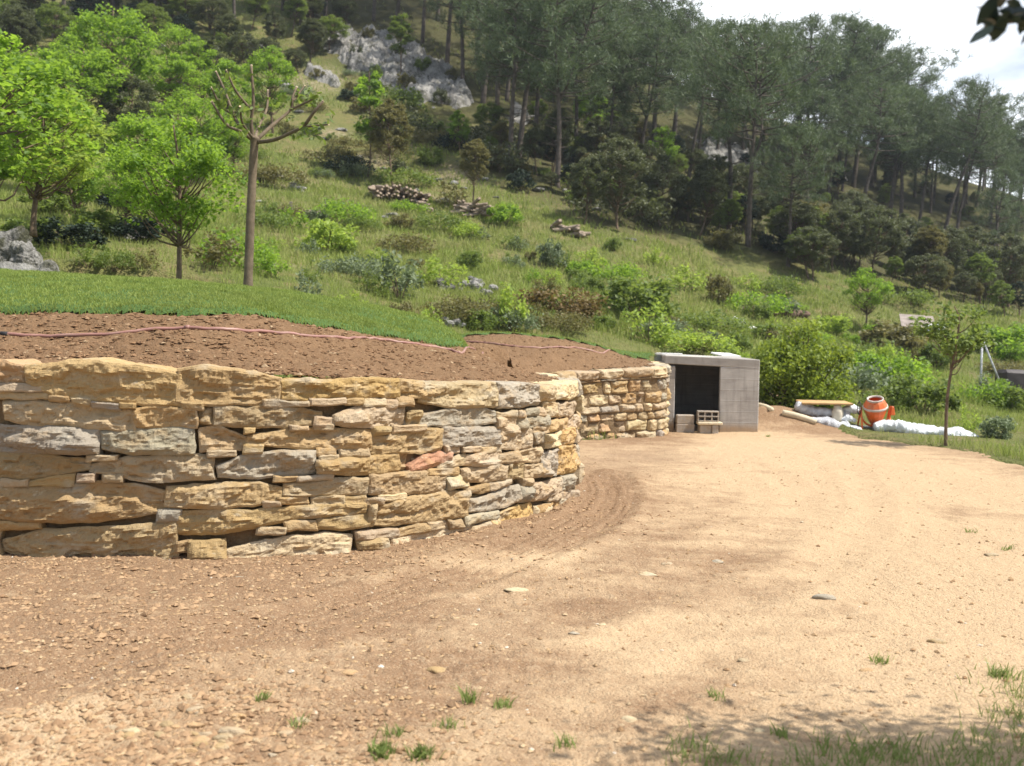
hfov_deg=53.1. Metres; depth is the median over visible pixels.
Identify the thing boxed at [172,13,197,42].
evergreen bush
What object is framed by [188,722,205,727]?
stone chip
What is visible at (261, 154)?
wild shrub
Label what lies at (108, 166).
young oak
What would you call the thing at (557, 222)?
cut log
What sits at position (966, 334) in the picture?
wild shrub
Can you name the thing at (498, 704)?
weed tuft
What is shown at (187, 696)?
stone chip
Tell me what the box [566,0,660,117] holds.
pine tree
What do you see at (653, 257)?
bush
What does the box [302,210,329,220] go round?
wild shrub
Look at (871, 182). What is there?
pine tree
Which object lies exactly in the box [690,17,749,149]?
pine tree
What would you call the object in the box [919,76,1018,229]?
pine tree
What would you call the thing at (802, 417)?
wooden post
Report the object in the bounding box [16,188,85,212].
shade bush
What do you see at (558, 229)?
cut log
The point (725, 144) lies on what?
pine tree
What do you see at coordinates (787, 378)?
box shrub
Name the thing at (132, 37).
holm oak
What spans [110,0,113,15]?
pine tree
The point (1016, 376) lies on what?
covered crate
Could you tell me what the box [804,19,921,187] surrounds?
pine tree
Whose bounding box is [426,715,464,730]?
weed tuft
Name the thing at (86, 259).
bush
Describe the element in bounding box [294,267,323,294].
bush
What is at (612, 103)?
pine tree
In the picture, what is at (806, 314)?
dark stone
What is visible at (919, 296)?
wild shrub
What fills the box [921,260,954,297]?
edge bush
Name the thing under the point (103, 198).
shade bush
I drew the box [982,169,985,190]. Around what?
pine tree
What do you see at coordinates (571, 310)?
bush
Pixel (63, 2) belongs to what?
pine tree
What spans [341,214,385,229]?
bush
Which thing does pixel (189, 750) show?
stone chip
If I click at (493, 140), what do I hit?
understory bush
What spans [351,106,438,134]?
wild shrub
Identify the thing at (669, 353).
white board
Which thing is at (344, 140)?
wild shrub
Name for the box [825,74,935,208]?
pine tree
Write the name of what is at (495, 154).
understory bush
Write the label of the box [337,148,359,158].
wild shrub
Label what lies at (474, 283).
field stone
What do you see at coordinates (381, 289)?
wild shrub
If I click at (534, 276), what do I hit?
bush
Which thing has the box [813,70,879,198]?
pine tree
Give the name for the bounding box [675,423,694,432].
concrete block
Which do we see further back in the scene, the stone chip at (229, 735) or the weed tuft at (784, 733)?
the weed tuft at (784, 733)
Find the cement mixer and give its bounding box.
[857,395,894,428]
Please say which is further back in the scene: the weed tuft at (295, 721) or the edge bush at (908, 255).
the edge bush at (908, 255)
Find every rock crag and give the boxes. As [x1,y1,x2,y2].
[321,21,353,53]
[337,24,473,109]
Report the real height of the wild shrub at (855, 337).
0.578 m
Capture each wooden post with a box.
[759,403,773,411]
[782,410,816,423]
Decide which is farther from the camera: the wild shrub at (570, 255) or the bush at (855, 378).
the wild shrub at (570, 255)
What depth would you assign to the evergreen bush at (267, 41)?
66.95 m
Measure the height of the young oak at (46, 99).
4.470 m
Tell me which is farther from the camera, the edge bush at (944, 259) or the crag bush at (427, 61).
the crag bush at (427, 61)
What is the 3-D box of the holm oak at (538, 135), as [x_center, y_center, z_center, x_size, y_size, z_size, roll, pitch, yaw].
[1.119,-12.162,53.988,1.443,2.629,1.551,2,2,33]
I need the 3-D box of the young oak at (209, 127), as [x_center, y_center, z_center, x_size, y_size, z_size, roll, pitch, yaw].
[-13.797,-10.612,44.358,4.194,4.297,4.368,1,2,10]
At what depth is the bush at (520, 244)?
40.88 m
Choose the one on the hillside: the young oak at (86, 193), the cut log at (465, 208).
the young oak at (86, 193)
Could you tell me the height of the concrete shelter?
1.670 m
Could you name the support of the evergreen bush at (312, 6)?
on the hillside
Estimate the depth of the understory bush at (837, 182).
81.94 m
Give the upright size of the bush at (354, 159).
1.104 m
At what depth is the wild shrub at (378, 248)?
33.64 m
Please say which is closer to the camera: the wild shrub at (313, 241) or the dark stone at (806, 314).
the wild shrub at (313, 241)
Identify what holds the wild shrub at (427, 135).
on the hillside
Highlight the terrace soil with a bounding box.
[0,309,652,383]
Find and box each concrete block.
[675,414,693,423]
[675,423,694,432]
[697,425,711,433]
[712,425,718,433]
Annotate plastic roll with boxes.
[873,419,978,436]
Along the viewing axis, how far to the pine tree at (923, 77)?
87.53 m
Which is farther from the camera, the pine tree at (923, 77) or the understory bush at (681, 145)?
the pine tree at (923, 77)
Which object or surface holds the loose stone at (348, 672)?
on the dirt track
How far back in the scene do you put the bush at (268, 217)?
36.45 m
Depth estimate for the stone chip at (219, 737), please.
4.09 m
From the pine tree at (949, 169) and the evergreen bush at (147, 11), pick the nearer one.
the evergreen bush at (147, 11)
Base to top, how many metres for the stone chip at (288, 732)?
0.025 m
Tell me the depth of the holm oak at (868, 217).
51.46 m
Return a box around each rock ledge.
[124,220,141,238]
[304,61,340,87]
[503,101,529,124]
[689,136,764,176]
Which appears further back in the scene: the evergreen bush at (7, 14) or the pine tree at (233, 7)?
the pine tree at (233, 7)
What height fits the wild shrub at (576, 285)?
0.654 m
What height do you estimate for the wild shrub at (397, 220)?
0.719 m
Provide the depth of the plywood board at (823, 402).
20.65 m
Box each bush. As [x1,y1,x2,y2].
[0,0,20,49]
[0,0,42,51]
[0,6,34,53]
[0,216,61,239]
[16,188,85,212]
[22,14,41,52]
[25,0,48,17]
[33,214,109,246]
[34,1,76,42]
[66,206,132,233]
[67,240,110,266]
[68,0,105,27]
[90,0,108,12]
[93,247,137,270]
[95,189,131,209]
[106,0,123,11]
[108,216,175,241]
[122,1,146,18]
[129,246,164,268]
[132,0,160,10]
[134,202,186,223]
[135,0,159,25]
[135,6,172,46]
[162,0,175,17]
[164,0,200,28]
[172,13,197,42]
[182,227,242,268]
[189,223,284,268]
[190,0,231,35]
[212,13,243,47]
[214,32,227,58]
[224,37,247,63]
[238,206,292,228]
[243,0,270,29]
[255,37,282,56]
[278,204,312,228]
[283,0,308,36]
[284,48,307,72]
[291,218,360,252]
[293,0,324,17]
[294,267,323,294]
[296,17,327,62]
[304,0,324,18]
[312,251,385,276]
[317,14,351,49]
[317,152,377,173]
[333,0,359,23]
[337,289,367,302]
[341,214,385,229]
[349,42,362,52]
[361,26,376,37]
[369,63,383,74]
[378,245,424,298]
[389,300,412,311]
[395,72,418,88]
[412,208,471,229]
[414,56,431,70]
[415,254,469,285]
[417,293,483,319]
[421,304,443,323]
[432,87,450,104]
[433,175,467,207]
[444,66,458,80]
[465,308,501,330]
[482,136,498,148]
[486,201,524,224]
[489,146,504,172]
[490,121,508,147]
[496,279,529,331]
[506,233,530,249]
[513,285,612,312]
[522,267,541,281]
[527,99,547,117]
[528,121,556,142]
[535,238,567,266]
[537,133,556,170]
[537,308,594,332]
[541,171,560,189]
[543,296,605,318]
[551,140,571,160]
[559,163,580,193]
[568,150,588,163]
[569,136,587,157]
[574,146,586,162]
[575,272,606,292]
[587,132,605,152]
[590,273,680,315]
[590,314,618,329]
[603,104,621,123]
[603,235,622,250]
[614,118,636,138]
[621,298,675,341]
[628,112,639,129]
[632,121,648,142]
[643,246,671,266]
[647,325,744,352]
[663,136,686,154]
[663,263,707,289]
[665,316,688,332]
[668,308,753,331]
[670,153,688,172]
[673,186,695,222]
[680,147,707,174]
[693,190,713,223]
[702,211,713,230]
[703,273,736,303]
[711,208,729,232]
[715,198,743,228]
[720,330,752,349]
[725,191,744,211]
[732,271,761,289]
[736,195,759,233]
[739,153,749,164]
[739,194,769,230]
[741,165,770,182]
[741,299,772,318]
[744,172,766,192]
[750,322,791,338]
[753,222,765,236]
[755,186,774,201]
[762,294,801,312]
[763,205,794,252]
[782,226,841,279]
[783,227,822,278]
[791,201,836,254]
[792,206,834,243]
[813,313,854,335]
[817,184,825,193]
[821,192,831,202]
[829,162,842,186]
[831,169,846,195]
[835,231,862,267]
[835,369,863,392]
[837,161,851,171]
[842,225,883,268]
[844,215,881,262]
[849,350,890,378]
[856,319,939,350]
[858,383,888,408]
[867,343,899,363]
[876,192,889,204]
[878,183,894,207]
[881,170,898,192]
[881,378,922,403]
[883,256,904,281]
[884,237,906,274]
[887,371,965,413]
[896,249,921,279]
[900,253,949,290]
[905,240,933,280]
[910,225,948,284]
[916,341,959,366]
[917,181,930,195]
[918,217,932,228]
[919,254,950,291]
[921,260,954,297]
[944,193,957,204]
[951,244,997,292]
[952,271,978,300]
[953,373,1019,407]
[953,401,981,432]
[962,206,975,216]
[964,252,998,303]
[969,191,980,205]
[970,282,983,303]
[972,266,1003,301]
[974,321,1023,348]
[975,415,1017,439]
[984,383,1023,409]
[985,232,1000,250]
[987,280,1015,315]
[998,255,1023,305]
[999,220,1013,234]
[1005,281,1023,315]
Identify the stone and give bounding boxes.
[67,7,77,14]
[115,727,139,733]
[154,731,164,737]
[185,706,203,712]
[198,732,211,735]
[217,726,245,734]
[292,717,311,722]
[340,669,357,675]
[426,666,445,673]
[433,277,444,283]
[445,320,454,326]
[452,319,461,324]
[458,280,467,287]
[470,281,478,286]
[488,284,497,290]
[504,587,528,591]
[621,715,636,722]
[638,571,657,575]
[712,559,723,562]
[737,658,749,661]
[752,727,764,731]
[788,310,795,318]
[799,310,810,318]
[811,594,835,599]
[859,668,873,670]
[926,638,947,643]
[984,553,998,555]
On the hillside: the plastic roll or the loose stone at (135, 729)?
the plastic roll
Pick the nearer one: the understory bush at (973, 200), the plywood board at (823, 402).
the plywood board at (823, 402)
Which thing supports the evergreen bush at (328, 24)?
on the hillside
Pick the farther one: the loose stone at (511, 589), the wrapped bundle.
the wrapped bundle
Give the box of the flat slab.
[696,421,722,424]
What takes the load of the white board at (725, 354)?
on the concrete shelter
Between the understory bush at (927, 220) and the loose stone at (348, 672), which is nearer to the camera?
the loose stone at (348, 672)
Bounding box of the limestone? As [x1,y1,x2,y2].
[531,187,544,191]
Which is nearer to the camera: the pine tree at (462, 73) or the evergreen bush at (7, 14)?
the evergreen bush at (7, 14)
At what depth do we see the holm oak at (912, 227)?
60.45 m
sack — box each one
[832,405,843,420]
[841,415,855,422]
[842,404,858,413]
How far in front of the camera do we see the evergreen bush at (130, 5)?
69.85 m
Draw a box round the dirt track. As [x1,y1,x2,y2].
[0,393,1023,765]
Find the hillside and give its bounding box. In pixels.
[0,0,1023,465]
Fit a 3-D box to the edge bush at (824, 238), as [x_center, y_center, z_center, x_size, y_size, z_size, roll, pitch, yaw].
[14.174,-6.132,49.003,2.825,2.794,2.668,0,2,-32]
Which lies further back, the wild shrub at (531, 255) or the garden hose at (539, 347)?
the wild shrub at (531, 255)
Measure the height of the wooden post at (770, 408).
0.131 m
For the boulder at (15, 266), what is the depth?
17.40 m
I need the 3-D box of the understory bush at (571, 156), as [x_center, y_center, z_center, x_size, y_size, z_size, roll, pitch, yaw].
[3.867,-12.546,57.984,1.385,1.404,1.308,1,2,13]
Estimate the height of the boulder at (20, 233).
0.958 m
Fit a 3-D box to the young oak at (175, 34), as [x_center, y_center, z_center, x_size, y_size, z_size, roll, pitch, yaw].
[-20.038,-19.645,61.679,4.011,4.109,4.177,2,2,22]
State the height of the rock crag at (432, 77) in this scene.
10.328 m
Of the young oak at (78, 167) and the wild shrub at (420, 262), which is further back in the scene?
the wild shrub at (420, 262)
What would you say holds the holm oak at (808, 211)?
on the hillside
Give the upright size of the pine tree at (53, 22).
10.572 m
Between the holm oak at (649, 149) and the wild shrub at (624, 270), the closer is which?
the wild shrub at (624, 270)
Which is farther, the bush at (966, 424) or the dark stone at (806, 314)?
the dark stone at (806, 314)
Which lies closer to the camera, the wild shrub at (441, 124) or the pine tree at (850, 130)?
the wild shrub at (441, 124)
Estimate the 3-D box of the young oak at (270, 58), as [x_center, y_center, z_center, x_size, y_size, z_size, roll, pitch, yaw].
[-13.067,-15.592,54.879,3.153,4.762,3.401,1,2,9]
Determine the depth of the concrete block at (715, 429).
19.48 m
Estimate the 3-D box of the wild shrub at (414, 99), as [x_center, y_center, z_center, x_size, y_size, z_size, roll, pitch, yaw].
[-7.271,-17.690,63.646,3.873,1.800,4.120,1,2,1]
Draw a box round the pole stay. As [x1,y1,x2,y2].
[979,342,998,385]
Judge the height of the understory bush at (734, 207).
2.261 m
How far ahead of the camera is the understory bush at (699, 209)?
53.83 m
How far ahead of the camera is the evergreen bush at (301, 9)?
72.97 m
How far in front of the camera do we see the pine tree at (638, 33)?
75.59 m
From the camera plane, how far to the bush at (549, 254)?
39.21 m
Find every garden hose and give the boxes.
[0,325,483,353]
[466,341,611,353]
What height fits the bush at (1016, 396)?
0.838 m
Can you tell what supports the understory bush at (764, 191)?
on the hillside
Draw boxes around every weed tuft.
[255,688,273,702]
[286,710,312,728]
[367,735,398,760]
[376,721,410,737]
[403,742,446,765]
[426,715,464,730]
[454,680,484,704]
[493,695,518,709]
[551,729,579,751]
[703,685,724,701]
[768,718,788,740]
[869,652,893,664]
[985,664,1014,679]
[1001,543,1013,550]
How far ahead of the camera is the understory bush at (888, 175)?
87.44 m
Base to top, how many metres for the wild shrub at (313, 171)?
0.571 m
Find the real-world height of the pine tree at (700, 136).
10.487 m
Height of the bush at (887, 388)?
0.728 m
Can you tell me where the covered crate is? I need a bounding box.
[994,369,1023,390]
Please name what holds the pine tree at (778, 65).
on the hillside
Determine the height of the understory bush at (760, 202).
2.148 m
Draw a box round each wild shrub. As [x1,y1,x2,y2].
[236,162,311,184]
[238,147,269,158]
[249,103,268,111]
[253,250,291,277]
[255,196,277,212]
[255,246,286,264]
[257,169,274,181]
[264,118,289,125]
[268,237,287,246]
[273,202,307,216]
[276,82,315,95]
[278,122,297,133]
[295,99,328,110]
[295,235,322,255]
[299,145,355,161]
[301,122,322,134]
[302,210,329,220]
[302,264,323,283]
[306,166,332,176]
[308,68,326,76]
[308,194,381,223]
[311,168,335,177]
[323,134,368,148]
[326,132,336,139]
[335,160,374,176]
[336,89,357,99]
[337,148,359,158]
[337,243,358,255]
[338,90,360,98]
[342,68,367,76]
[344,81,357,89]
[348,96,374,112]
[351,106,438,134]
[353,266,380,291]
[354,82,392,92]
[361,140,415,157]
[363,246,385,259]
[365,84,426,110]
[368,165,440,185]
[369,231,438,254]
[373,279,391,297]
[383,212,415,227]
[385,199,430,210]
[386,158,411,173]
[406,258,424,268]
[408,127,468,144]
[414,144,444,165]
[420,116,447,135]
[431,132,472,149]
[436,219,486,236]
[454,248,483,269]
[455,137,535,171]
[462,295,526,316]
[468,119,527,145]
[470,225,490,239]
[480,305,543,329]
[501,234,522,245]
[502,250,522,264]
[502,252,525,269]
[506,168,536,190]
[510,163,533,175]
[524,251,536,259]
[528,302,553,326]
[531,273,561,291]
[533,167,550,176]
[539,268,564,284]
[539,290,577,316]
[553,250,572,267]
[560,167,623,189]
[563,190,675,221]
[564,190,586,201]
[565,259,593,274]
[566,268,588,281]
[569,275,589,289]
[573,246,606,267]
[584,259,647,280]
[630,318,696,335]
[633,195,661,212]
[684,335,718,355]
[704,227,743,249]
[705,343,736,355]
[706,331,720,343]
[716,285,799,312]
[733,348,749,357]
[750,274,807,296]
[754,327,796,342]
[758,231,786,252]
[764,316,786,327]
[799,301,809,314]
[807,330,833,342]
[807,352,892,389]
[842,333,860,343]
[849,303,875,311]
[849,339,910,363]
[850,348,941,387]
[863,323,880,335]
[868,313,882,326]
[879,286,939,304]
[904,346,930,356]
[907,315,923,320]
[954,327,996,341]
[972,371,1013,394]
[974,359,1023,374]
[989,363,1004,372]
[993,344,1023,360]
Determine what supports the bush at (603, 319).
on the hillside
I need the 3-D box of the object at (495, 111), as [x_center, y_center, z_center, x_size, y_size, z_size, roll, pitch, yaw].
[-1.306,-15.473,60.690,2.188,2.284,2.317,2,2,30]
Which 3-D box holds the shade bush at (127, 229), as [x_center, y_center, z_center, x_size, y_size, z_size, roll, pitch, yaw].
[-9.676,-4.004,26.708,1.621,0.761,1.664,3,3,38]
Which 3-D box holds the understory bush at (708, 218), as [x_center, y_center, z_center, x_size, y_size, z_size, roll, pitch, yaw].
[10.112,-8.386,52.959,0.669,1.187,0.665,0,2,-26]
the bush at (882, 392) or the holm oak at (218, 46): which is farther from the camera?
the holm oak at (218, 46)
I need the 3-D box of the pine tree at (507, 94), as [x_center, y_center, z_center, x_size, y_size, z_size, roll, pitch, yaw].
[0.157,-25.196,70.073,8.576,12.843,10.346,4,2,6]
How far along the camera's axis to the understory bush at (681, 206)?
53.34 m
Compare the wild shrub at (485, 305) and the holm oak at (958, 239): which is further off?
the holm oak at (958, 239)
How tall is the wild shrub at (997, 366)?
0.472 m
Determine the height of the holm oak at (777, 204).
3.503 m
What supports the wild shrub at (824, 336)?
on the hillside
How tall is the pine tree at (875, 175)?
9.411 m
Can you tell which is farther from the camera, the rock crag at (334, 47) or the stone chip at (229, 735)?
the rock crag at (334, 47)
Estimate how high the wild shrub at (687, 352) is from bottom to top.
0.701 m
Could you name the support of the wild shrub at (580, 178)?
on the hillside
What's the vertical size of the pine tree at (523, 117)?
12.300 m
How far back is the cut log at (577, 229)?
44.20 m
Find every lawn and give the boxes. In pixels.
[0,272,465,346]
[461,332,652,358]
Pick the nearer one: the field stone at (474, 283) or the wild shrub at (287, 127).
the field stone at (474, 283)
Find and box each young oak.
[0,28,109,200]
[0,45,106,156]
[0,84,116,236]
[0,101,88,187]
[28,128,108,217]
[38,43,132,123]
[41,29,108,88]
[65,1,160,137]
[84,155,171,236]
[96,110,195,183]
[104,111,258,278]
[127,51,208,118]
[147,22,212,82]
[149,87,240,181]
[174,40,218,108]
[202,58,256,119]
[204,116,239,174]
[210,126,258,173]
[238,45,298,132]
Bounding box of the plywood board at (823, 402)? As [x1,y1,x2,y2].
[796,400,853,404]
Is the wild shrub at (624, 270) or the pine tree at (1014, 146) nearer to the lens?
the wild shrub at (624, 270)
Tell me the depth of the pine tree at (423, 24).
77.15 m
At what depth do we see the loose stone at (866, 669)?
5.15 m
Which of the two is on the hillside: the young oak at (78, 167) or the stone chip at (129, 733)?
the young oak at (78, 167)
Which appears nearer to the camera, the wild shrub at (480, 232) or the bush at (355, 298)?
the bush at (355, 298)
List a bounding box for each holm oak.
[7,12,42,54]
[93,72,162,130]
[127,20,149,48]
[194,35,229,85]
[223,31,259,64]
[261,10,287,41]
[293,20,326,57]
[521,126,548,175]
[543,107,577,171]
[566,154,608,223]
[578,115,620,158]
[582,137,653,229]
[628,143,671,216]
[639,161,687,225]
[670,176,694,216]
[692,153,740,221]
[693,168,728,236]
[721,162,759,197]
[762,178,802,238]
[768,201,822,258]
[819,203,863,268]
[827,189,876,223]
[851,204,913,276]
[888,213,926,272]
[925,225,972,290]
[950,225,996,298]
[982,232,1023,308]
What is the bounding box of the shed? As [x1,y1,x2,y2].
[899,314,933,334]
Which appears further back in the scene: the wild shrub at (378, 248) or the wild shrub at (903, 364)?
the wild shrub at (378, 248)
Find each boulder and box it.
[0,225,32,242]
[0,234,11,261]
[0,261,36,270]
[8,240,42,266]
[36,260,59,270]
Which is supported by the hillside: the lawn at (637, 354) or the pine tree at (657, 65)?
the pine tree at (657, 65)
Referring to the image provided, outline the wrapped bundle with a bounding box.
[794,401,849,415]
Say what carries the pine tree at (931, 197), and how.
on the hillside
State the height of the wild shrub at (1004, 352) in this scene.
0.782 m
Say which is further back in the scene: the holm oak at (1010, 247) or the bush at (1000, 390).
the holm oak at (1010, 247)
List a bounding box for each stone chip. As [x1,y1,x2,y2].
[103,725,117,729]
[104,757,116,762]
[122,731,134,738]
[159,720,173,726]
[170,725,180,728]
[181,693,192,699]
[184,747,197,752]
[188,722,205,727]
[192,740,207,746]
[195,736,209,741]
[212,743,228,748]
[213,735,227,739]
[217,733,232,737]
[229,713,245,718]
[268,753,278,757]
[278,730,293,735]
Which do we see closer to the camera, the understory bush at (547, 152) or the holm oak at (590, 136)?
the understory bush at (547, 152)
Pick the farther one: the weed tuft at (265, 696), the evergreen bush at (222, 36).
the evergreen bush at (222, 36)
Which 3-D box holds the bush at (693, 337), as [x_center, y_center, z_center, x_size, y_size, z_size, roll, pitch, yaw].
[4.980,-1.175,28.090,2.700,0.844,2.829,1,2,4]
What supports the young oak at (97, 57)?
on the hillside
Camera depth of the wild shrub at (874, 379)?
26.62 m
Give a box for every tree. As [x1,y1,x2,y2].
[50,0,55,37]
[58,0,66,36]
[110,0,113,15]
[210,64,334,285]
[232,0,235,17]
[281,0,284,10]
[324,0,327,15]
[353,70,385,176]
[366,98,414,185]
[385,13,414,73]
[394,0,400,27]
[417,0,482,79]
[419,0,465,63]
[420,0,429,42]
[435,0,439,21]
[445,0,509,104]
[445,110,471,154]
[452,0,581,165]
[458,0,543,132]
[459,138,490,201]
[468,0,545,101]
[470,0,586,157]
[473,27,480,63]
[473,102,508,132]
[483,0,652,187]
[492,0,591,125]
[536,0,631,145]
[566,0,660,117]
[570,25,659,169]
[571,90,607,130]
[588,0,671,125]
[594,0,719,142]
[594,12,708,149]
[608,1,665,114]
[641,0,722,143]
[642,15,736,130]
[648,125,679,163]
[662,25,742,179]
[664,9,792,230]
[671,7,857,247]
[678,14,760,149]
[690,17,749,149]
[705,62,792,153]
[709,50,774,147]
[722,59,783,149]
[734,16,816,165]
[746,122,852,266]
[750,80,864,201]
[753,19,825,159]
[765,8,870,196]
[765,53,819,160]
[784,40,847,159]
[791,13,900,196]
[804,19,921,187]
[813,6,887,162]
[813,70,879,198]
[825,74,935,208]
[828,18,923,187]
[828,88,882,191]
[841,266,894,325]
[849,82,953,217]
[851,42,976,183]
[855,82,949,215]
[857,83,895,181]
[858,103,953,194]
[873,62,943,161]
[888,84,961,197]
[899,101,961,227]
[906,114,973,213]
[909,300,997,445]
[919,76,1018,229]
[926,93,964,204]
[931,116,1022,228]
[936,73,1001,210]
[938,113,989,212]
[945,128,978,203]
[950,90,1023,222]
[959,127,1023,245]
[963,164,1023,248]
[969,0,1023,44]
[975,100,1017,206]
[977,153,1023,236]
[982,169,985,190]
[992,122,1022,208]
[993,119,1023,232]
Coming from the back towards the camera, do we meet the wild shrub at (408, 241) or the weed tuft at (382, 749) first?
the wild shrub at (408, 241)
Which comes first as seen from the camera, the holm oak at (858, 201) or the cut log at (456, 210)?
the cut log at (456, 210)
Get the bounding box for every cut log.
[367,186,376,190]
[405,189,416,198]
[450,209,464,213]
[460,206,471,211]
[462,213,478,216]
[465,202,487,207]
[471,197,480,203]
[471,209,481,211]
[479,205,490,209]
[551,219,561,226]
[552,228,570,231]
[564,224,579,229]
[568,231,580,235]
[573,226,579,231]
[575,233,585,237]
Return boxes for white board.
[656,353,681,354]
[711,352,740,356]
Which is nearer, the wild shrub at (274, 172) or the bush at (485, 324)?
the bush at (485, 324)
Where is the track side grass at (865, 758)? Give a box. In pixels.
[650,658,1023,765]
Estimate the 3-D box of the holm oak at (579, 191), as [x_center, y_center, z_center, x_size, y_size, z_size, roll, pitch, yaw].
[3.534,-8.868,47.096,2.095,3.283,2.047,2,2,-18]
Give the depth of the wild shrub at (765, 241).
51.47 m
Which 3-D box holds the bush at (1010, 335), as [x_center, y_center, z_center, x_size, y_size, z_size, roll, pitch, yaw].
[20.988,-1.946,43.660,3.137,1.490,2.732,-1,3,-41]
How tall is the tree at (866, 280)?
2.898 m
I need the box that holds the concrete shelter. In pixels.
[654,353,759,431]
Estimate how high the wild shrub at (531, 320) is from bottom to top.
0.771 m
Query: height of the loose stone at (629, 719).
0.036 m
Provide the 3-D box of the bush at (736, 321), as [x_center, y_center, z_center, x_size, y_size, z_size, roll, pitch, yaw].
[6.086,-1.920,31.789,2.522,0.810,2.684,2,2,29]
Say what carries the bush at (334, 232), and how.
on the hillside
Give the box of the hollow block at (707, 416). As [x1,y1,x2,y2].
[696,410,718,421]
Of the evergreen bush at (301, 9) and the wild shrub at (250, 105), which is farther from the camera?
the evergreen bush at (301, 9)
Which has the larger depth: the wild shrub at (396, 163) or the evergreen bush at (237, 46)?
the evergreen bush at (237, 46)
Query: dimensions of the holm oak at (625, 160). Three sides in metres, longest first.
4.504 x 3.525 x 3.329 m
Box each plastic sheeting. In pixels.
[812,416,857,427]
[846,425,861,429]
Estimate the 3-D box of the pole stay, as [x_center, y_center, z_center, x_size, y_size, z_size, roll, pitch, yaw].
[14.505,-0.427,30.921,0.924,2.000,0.138,1,2,-10]
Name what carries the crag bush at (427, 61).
on the hillside
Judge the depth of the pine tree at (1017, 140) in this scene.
83.43 m
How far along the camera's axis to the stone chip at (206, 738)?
4.08 m
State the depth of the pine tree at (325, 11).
77.58 m
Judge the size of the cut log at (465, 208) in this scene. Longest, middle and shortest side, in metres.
1.098 x 0.168 x 0.163 m
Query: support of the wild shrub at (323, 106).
on the hillside
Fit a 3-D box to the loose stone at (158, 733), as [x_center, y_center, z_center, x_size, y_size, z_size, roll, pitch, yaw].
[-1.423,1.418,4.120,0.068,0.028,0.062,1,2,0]
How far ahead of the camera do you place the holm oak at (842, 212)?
50.55 m
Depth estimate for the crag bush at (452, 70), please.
70.71 m
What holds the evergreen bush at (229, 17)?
on the hillside
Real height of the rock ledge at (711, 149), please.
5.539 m
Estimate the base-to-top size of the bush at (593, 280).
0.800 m
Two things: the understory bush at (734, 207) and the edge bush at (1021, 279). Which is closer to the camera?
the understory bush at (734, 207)
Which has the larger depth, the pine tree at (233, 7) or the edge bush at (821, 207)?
the pine tree at (233, 7)
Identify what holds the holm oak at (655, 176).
on the hillside
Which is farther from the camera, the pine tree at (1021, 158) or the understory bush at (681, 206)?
the pine tree at (1021, 158)
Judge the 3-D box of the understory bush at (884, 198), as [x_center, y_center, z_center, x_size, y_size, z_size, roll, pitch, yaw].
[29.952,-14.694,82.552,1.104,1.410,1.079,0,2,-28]
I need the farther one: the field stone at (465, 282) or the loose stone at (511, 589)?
the field stone at (465, 282)
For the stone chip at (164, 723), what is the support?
on the dirt track
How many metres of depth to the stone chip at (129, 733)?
4.09 m
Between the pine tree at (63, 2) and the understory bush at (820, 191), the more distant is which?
the understory bush at (820, 191)
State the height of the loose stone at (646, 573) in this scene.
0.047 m
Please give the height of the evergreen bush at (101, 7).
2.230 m
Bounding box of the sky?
[624,0,1023,198]
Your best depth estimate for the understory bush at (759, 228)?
52.91 m
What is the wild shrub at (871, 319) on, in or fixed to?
on the hillside
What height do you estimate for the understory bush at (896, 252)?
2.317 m
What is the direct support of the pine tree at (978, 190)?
on the hillside
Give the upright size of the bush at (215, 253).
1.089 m
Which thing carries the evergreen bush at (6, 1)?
on the hillside
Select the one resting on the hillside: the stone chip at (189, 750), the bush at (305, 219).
the bush at (305, 219)
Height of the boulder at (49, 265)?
0.614 m
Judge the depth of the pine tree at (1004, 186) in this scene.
69.10 m
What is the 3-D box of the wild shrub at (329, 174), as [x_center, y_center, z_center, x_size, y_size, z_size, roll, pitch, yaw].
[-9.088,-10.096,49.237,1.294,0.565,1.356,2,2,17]
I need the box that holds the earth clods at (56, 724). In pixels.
[0,496,697,765]
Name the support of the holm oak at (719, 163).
on the hillside
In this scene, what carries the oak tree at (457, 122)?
on the hillside
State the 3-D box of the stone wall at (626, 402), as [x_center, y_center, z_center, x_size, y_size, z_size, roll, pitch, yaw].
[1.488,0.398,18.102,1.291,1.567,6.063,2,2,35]
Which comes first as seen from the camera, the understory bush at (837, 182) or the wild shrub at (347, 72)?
the wild shrub at (347, 72)
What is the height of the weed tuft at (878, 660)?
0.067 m
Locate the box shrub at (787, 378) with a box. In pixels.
[747,316,860,408]
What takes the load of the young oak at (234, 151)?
on the hillside
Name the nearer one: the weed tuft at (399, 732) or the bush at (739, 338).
the weed tuft at (399, 732)
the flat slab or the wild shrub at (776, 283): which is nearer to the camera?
the flat slab
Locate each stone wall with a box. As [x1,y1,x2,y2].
[0,357,584,559]
[536,361,670,439]
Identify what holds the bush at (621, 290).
on the hillside
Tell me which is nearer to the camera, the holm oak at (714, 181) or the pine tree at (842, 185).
the holm oak at (714, 181)
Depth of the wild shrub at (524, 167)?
53.39 m
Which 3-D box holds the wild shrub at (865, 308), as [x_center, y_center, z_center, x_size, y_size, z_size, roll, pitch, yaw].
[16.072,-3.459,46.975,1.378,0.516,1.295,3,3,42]

